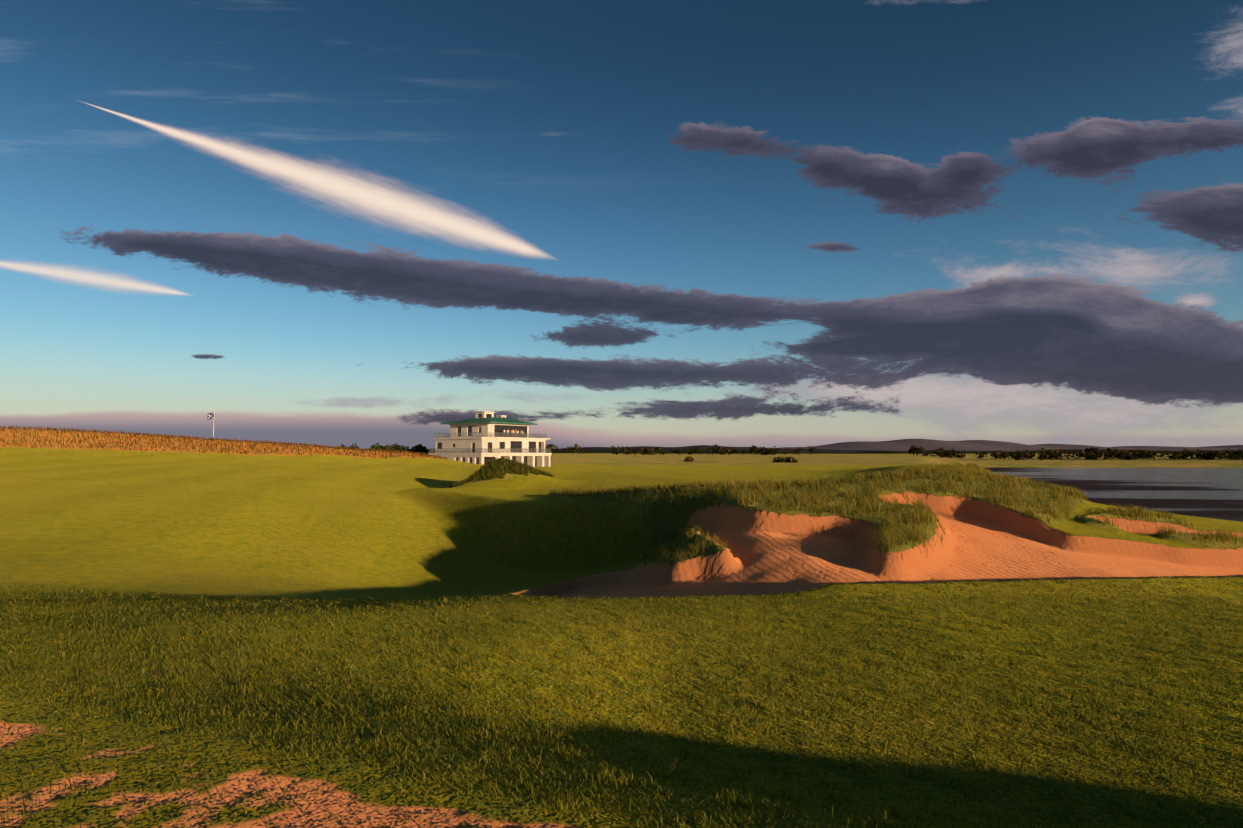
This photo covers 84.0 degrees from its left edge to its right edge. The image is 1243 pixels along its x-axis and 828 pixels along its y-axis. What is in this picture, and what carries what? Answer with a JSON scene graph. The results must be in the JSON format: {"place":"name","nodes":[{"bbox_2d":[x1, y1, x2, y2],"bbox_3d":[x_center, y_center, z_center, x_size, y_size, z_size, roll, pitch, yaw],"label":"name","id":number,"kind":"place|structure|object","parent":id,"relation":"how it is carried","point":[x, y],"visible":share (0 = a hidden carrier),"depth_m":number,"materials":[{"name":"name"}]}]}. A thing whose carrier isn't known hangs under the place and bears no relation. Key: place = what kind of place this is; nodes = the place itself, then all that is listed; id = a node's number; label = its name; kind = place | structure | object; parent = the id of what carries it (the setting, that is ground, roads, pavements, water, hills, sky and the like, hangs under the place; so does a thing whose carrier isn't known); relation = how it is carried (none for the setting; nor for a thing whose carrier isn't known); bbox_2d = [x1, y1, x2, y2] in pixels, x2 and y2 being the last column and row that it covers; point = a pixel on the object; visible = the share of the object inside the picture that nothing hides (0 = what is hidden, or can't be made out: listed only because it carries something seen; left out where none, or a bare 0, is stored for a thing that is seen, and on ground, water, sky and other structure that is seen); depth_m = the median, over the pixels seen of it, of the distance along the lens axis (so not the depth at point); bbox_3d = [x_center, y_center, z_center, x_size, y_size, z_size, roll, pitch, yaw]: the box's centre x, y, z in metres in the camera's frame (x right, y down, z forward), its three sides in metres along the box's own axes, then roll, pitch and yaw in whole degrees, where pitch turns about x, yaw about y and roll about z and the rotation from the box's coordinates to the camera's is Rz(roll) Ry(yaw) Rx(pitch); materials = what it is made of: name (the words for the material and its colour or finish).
{"place":"outdoors","nodes":[
{"label":"outdoors","id":0,"kind":"place"},
{"bbox_2d":[0,428,1242,827],"bbox_3d":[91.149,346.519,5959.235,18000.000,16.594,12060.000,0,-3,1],"label":"ground","id":1,"kind":"structure","parent":0,"point":[198,522],"depth_m":9.71,"materials":[{"name":"green plant"}]},
{"bbox_2d":[207,411,214,436],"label":"flagpole","id":2,"kind":"object","parent":1,"relation":"on","point":[210,416],"visible":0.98,"depth_m":122.48,"materials":[{"name":"white"}]},
{"bbox_2d":[0,425,449,459],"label":"rough grass","id":3,"kind":"structure","parent":1,"relation":"on","point":[287,444],"depth_m":94.79,"materials":[{"name":"brown plant"}]},
{"bbox_2d":[369,443,434,453],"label":"gorse bushes","id":4,"kind":"object","parent":1,"relation":"on","point":[420,448],"visible":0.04,"depth_m":181.81,"materials":[{"name":"green plant"}]},
{"bbox_2d":[428,411,551,466],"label":"clubhouse","id":5,"kind":"structure","parent":1,"relation":"on","point":[480,438],"depth_m":158.49,"materials":[{"name":"white paint"}]},
{"bbox_2d":[437,457,554,487],"bbox_3d":[-8.980,4.309,48.705,8.430,2.616,5.629,0,-3,1],"label":"grass mound","id":6,"kind":"object","parent":1,"relation":"on","point":[511,464],"depth_m":47.11,"materials":[{"name":"green plant"}]},
{"bbox_2d":[0,575,1242,827],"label":"turf blades","id":7,"kind":"object","parent":1,"relation":"on","point":[852,815],"visible":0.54,"depth_m":6.38,"materials":[{"name":"green plant"}]},
{"bbox_2d":[684,456,797,462],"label":"gorse bushes","id":8,"kind":"object","parent":1,"relation":"on","point":[781,459],"visible":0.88,"depth_m":299.29,"materials":[{"name":"green plant"}]},
{"bbox_2d":[340,443,1242,459],"bbox_3d":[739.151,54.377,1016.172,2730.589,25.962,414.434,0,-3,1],"label":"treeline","id":9,"kind":"object","parent":1,"relation":"on","point":[1093,453],"visible":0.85,"depth_m":940.90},
{"bbox_2d":[0,0,1242,448],"label":"sky","id":10,"kind":"structure","parent":0,"point":[366,223],"materials":[{"name":"blue"}]},
{"bbox_2d":[363,439,1242,450],"bbox_3d":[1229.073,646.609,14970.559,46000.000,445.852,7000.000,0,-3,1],"label":"hills","id":11,"kind":"structure","parent":0,"point":[930,444],"depth_m":13495.92,"materials":[{"name":"grey"}]},
{"bbox_2d":[408,449,1225,453],"bbox_3d":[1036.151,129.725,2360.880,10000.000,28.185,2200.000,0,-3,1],"label":"trees","id":12,"kind":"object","parent":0,"point":[1071,451],"depth_m":2128.82,"materials":[{"name":"green plant"}]},
{"bbox_2d":[548,462,1242,566],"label":"marram grass","id":13,"kind":"structure","parent":0,"point":[946,471],"depth_m":22.23,"materials":[{"name":"green plant"}]},
{"bbox_2d":[557,445,1242,452],"bbox_3d":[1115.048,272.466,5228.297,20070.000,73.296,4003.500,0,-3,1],"label":"trees","id":14,"kind":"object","parent":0,"point":[703,447],"depth_m":4743.50,"materials":[{"name":"green plant"}]},
{"bbox_2d":[985,467,1242,521],"bbox_3d":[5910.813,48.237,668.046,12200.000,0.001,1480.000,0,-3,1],"label":"sea","id":15,"kind":"structure","parent":0,"point":[1211,492],"depth_m":211.81,"materials":[{"name":"grey liquid"}]}
]}

